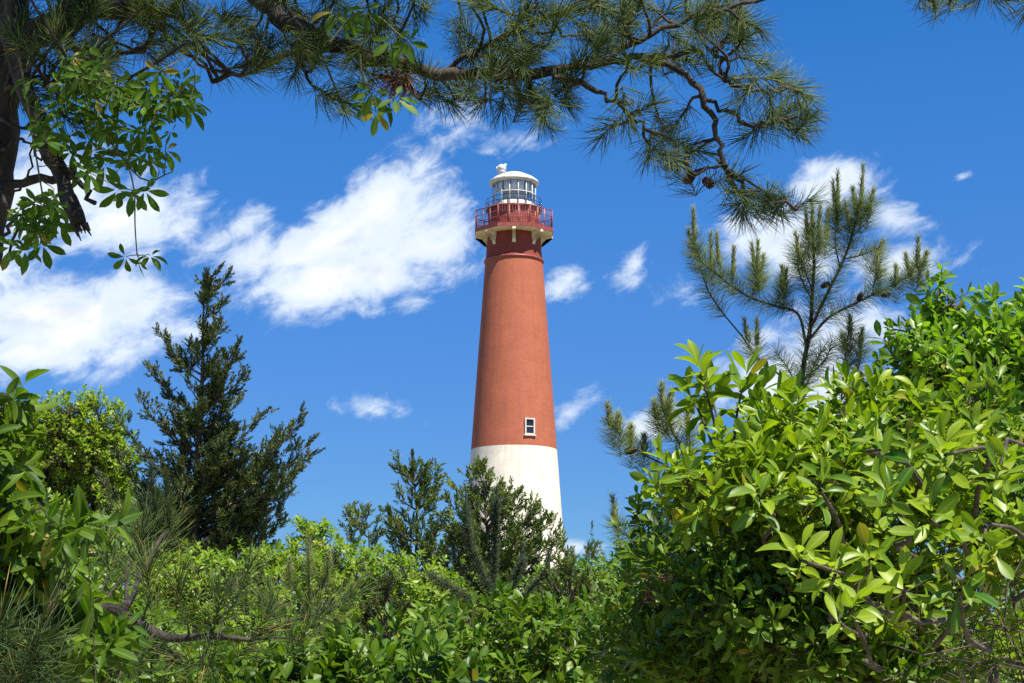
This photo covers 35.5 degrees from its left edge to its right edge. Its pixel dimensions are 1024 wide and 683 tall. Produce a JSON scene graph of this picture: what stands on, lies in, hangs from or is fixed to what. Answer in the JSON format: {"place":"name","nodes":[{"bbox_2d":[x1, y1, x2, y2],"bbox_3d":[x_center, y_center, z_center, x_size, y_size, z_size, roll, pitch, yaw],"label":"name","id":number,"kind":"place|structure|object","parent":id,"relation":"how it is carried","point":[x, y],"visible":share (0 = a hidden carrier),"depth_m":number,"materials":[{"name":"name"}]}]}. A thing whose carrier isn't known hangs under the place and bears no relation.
{"place":"outdoors","nodes":[
{"label":"outdoors","id":0,"kind":"place"},
{"bbox_2d":[0,0,1023,642],"label":"sky","id":1,"kind":"structure","parent":0,"point":[356,257],"materials":[{"name":"blue"}]},
{"bbox_3d":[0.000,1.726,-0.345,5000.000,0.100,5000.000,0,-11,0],"label":"ground","id":2,"kind":"structure","parent":0,"visible":0},
{"bbox_2d":[0,365,150,682],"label":"sumac shrub","id":3,"kind":"object","parent":2,"relation":"on","point":[45,553],"visible":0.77,"depth_m":2.52,"materials":[{"name":"green plant"}]},
{"bbox_2d":[6,384,149,565],"bbox_3d":[-9.259,4.482,31.893,4.233,7.265,2.933,0,-11,0],"label":"leafy tree","id":4,"kind":"object","parent":2,"relation":"on","point":[71,444],"visible":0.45,"depth_m":31.69,"materials":[{"name":"green plant"}]},
{"bbox_2d":[3,487,217,682],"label":"leafy shrub","id":5,"kind":"object","parent":2,"relation":"on","point":[99,585],"visible":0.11,"depth_m":7.36,"materials":[{"name":"green plant"}]},
{"bbox_2d":[0,459,389,682],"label":"pine tree","id":6,"kind":"object","parent":2,"relation":"on","point":[145,521],"visible":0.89,"depth_m":3.40,"materials":[{"name":"green plant"}]},
{"bbox_2d":[94,261,325,682],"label":"cedar tree","id":7,"kind":"object","parent":2,"relation":"on","point":[232,513],"visible":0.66,"depth_m":27.83,"materials":[{"name":"green plant"}]},
{"bbox_2d":[113,537,322,682],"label":"leafy shrub","id":8,"kind":"object","parent":2,"relation":"on","point":[276,564],"visible":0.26,"depth_m":10.88,"materials":[{"name":"green plant"}]},
{"bbox_2d":[244,536,371,664],"bbox_3d":[-1.167,2.296,8.839,0.816,2.462,0.342,0,-11,0],"label":"pine sapling","id":9,"kind":"object","parent":2,"relation":"on","point":[308,554],"visible":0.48,"depth_m":8.99,"materials":[{"name":"green plant"}]},
{"bbox_2d":[181,597,494,682],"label":"leafy shrub","id":10,"kind":"object","parent":2,"relation":"on","point":[348,665],"visible":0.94,"depth_m":4.78,"materials":[{"name":"green plant"}]},
{"bbox_2d":[337,500,389,619],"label":"cedar tree","id":11,"kind":"object","parent":2,"relation":"on","point":[355,522],"visible":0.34,"depth_m":23.92,"materials":[{"name":"green plant"}]},
{"bbox_2d":[247,514,503,652],"bbox_3d":[-1.262,3.163,14.818,2.537,3.130,1.787,0,-11,0],"label":"leafy shrub","id":12,"kind":"object","parent":2,"relation":"on","point":[418,589],"visible":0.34,"depth_m":14.81,"materials":[{"name":"green plant"}]},
{"bbox_2d":[341,566,427,654],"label":"cedar tree","id":13,"kind":"object","parent":2,"relation":"on","point":[387,589],"visible":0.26,"depth_m":9.93,"materials":[{"name":"green plant"}]},
{"bbox_2d":[377,448,456,600],"bbox_3d":[-1.258,3.807,21.832,1.183,4.690,1.269,0,-11,0],"label":"cedar tree","id":14,"kind":"object","parent":2,"relation":"on","point":[399,531],"visible":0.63,"depth_m":21.91,"materials":[{"name":"green plant"}]},
{"bbox_2d":[424,484,553,625],"bbox_3d":[-0.185,2.719,12.798,1.096,3.183,0.378,0,-11,0],"label":"pine sapling","id":15,"kind":"object","parent":2,"relation":"on","point":[467,534],"visible":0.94,"depth_m":12.99,"materials":[{"name":"green plant"}]},
{"bbox_2d":[410,454,580,672],"bbox_3d":[-0.117,3.623,20.054,1.830,4.354,2.229,-10,-15,42],"label":"cedar tree","id":16,"kind":"object","parent":2,"relation":"on","point":[533,545],"visible":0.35,"depth_m":19.91,"materials":[{"name":"green plant"}]},
{"bbox_2d":[359,575,650,682],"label":"leafy shrub","id":17,"kind":"object","parent":2,"relation":"on","point":[530,647],"visible":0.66,"depth_m":6.65,"materials":[{"name":"green plant"}]},
{"bbox_2d":[0,0,1023,263],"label":"pine tree","id":18,"kind":"object","parent":2,"relation":"on","point":[26,36],"visible":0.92,"depth_m":3.87,"materials":[{"name":"green plant"}]},
{"bbox_2d":[0,38,211,275],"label":"creeper vine","id":19,"kind":"object","parent":18,"relation":"hanging from","point":[130,95],"visible":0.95,"depth_m":3.71,"materials":[{"name":"green plant"}]},
{"bbox_2d":[310,3,427,136],"bbox_3d":[-0.348,-0.638,3.715,0.240,0.288,0.308,5,-12,-22],"label":"creeper vine","id":20,"kind":"object","parent":18,"relation":"hanging from","point":[365,109],"visible":1,"depth_m":3.68,"materials":[{"name":"green plant"}]},
{"bbox_2d":[467,163,564,592],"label":"lighthouse","id":21,"kind":"object","parent":2,"relation":"on","point":[514,433],"visible":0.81,"depth_m":149.95,"materials":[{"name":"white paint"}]},
{"bbox_2d":[524,418,535,435],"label":"window","id":22,"kind":"structure","parent":21,"relation":"in","point":[529,423],"depth_m":147.58,"materials":[{"name":"white paint"}]},
{"bbox_2d":[107,578,1023,682],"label":"undergrowth","id":23,"kind":"object","parent":2,"relation":"on","point":[1011,647],"depth_m":42.72,"materials":[{"name":"green plant"}]},
{"bbox_2d":[495,538,647,667],"bbox_3d":[0.871,3.603,16.955,2.427,3.110,1.599,0,-11,0],"label":"leafy shrub","id":24,"kind":"object","parent":2,"relation":"on","point":[605,579],"visible":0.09,"depth_m":16.99,"materials":[{"name":"green plant"}]},
{"bbox_2d":[530,540,620,670],"bbox_3d":[0.403,2.662,10.843,0.735,2.628,0.629,-7,-13,32],"label":"cedar tree","id":25,"kind":"object","parent":2,"relation":"on","point":[566,574],"visible":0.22,"depth_m":10.98,"materials":[{"name":"green plant"}]},
{"bbox_2d":[582,520,604,578],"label":"cedar tree","id":26,"kind":"object","parent":2,"relation":"on","point":[589,547],"visible":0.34,"depth_m":45.98,"materials":[{"name":"green plant"}]},
{"bbox_2d":[594,379,707,551],"bbox_3d":[0.581,1.477,5.405,0.598,2.724,0.323,0,-11,0],"label":"pine sapling","id":27,"kind":"object","parent":2,"relation":"on","point":[615,424],"visible":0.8,"depth_m":5.58,"materials":[{"name":"green plant"}]},
{"bbox_2d":[577,483,968,682],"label":"leafy shrub","id":28,"kind":"object","parent":2,"relation":"on","point":[726,615],"visible":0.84,"depth_m":3.27,"materials":[{"name":"green plant"}]},
{"bbox_2d":[677,160,936,417],"bbox_3d":[1.297,1.146,6.783,1.179,3.913,0.553,0,-11,0],"label":"pine tree","id":29,"kind":"object","parent":2,"relation":"on","point":[860,207],"visible":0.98,"depth_m":6.98,"materials":[{"name":"green plant"}]},
{"bbox_2d":[629,339,1023,682],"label":"bayberry shrub","id":30,"kind":"object","parent":2,"relation":"on","point":[938,480],"visible":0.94,"depth_m":3.25,"materials":[{"name":"green plant"}]},
{"bbox_2d":[854,259,1023,682],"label":"cherry tree","id":31,"kind":"object","parent":2,"relation":"on","point":[931,350],"visible":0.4,"depth_m":6.88,"materials":[{"name":"green plant"}]}
]}

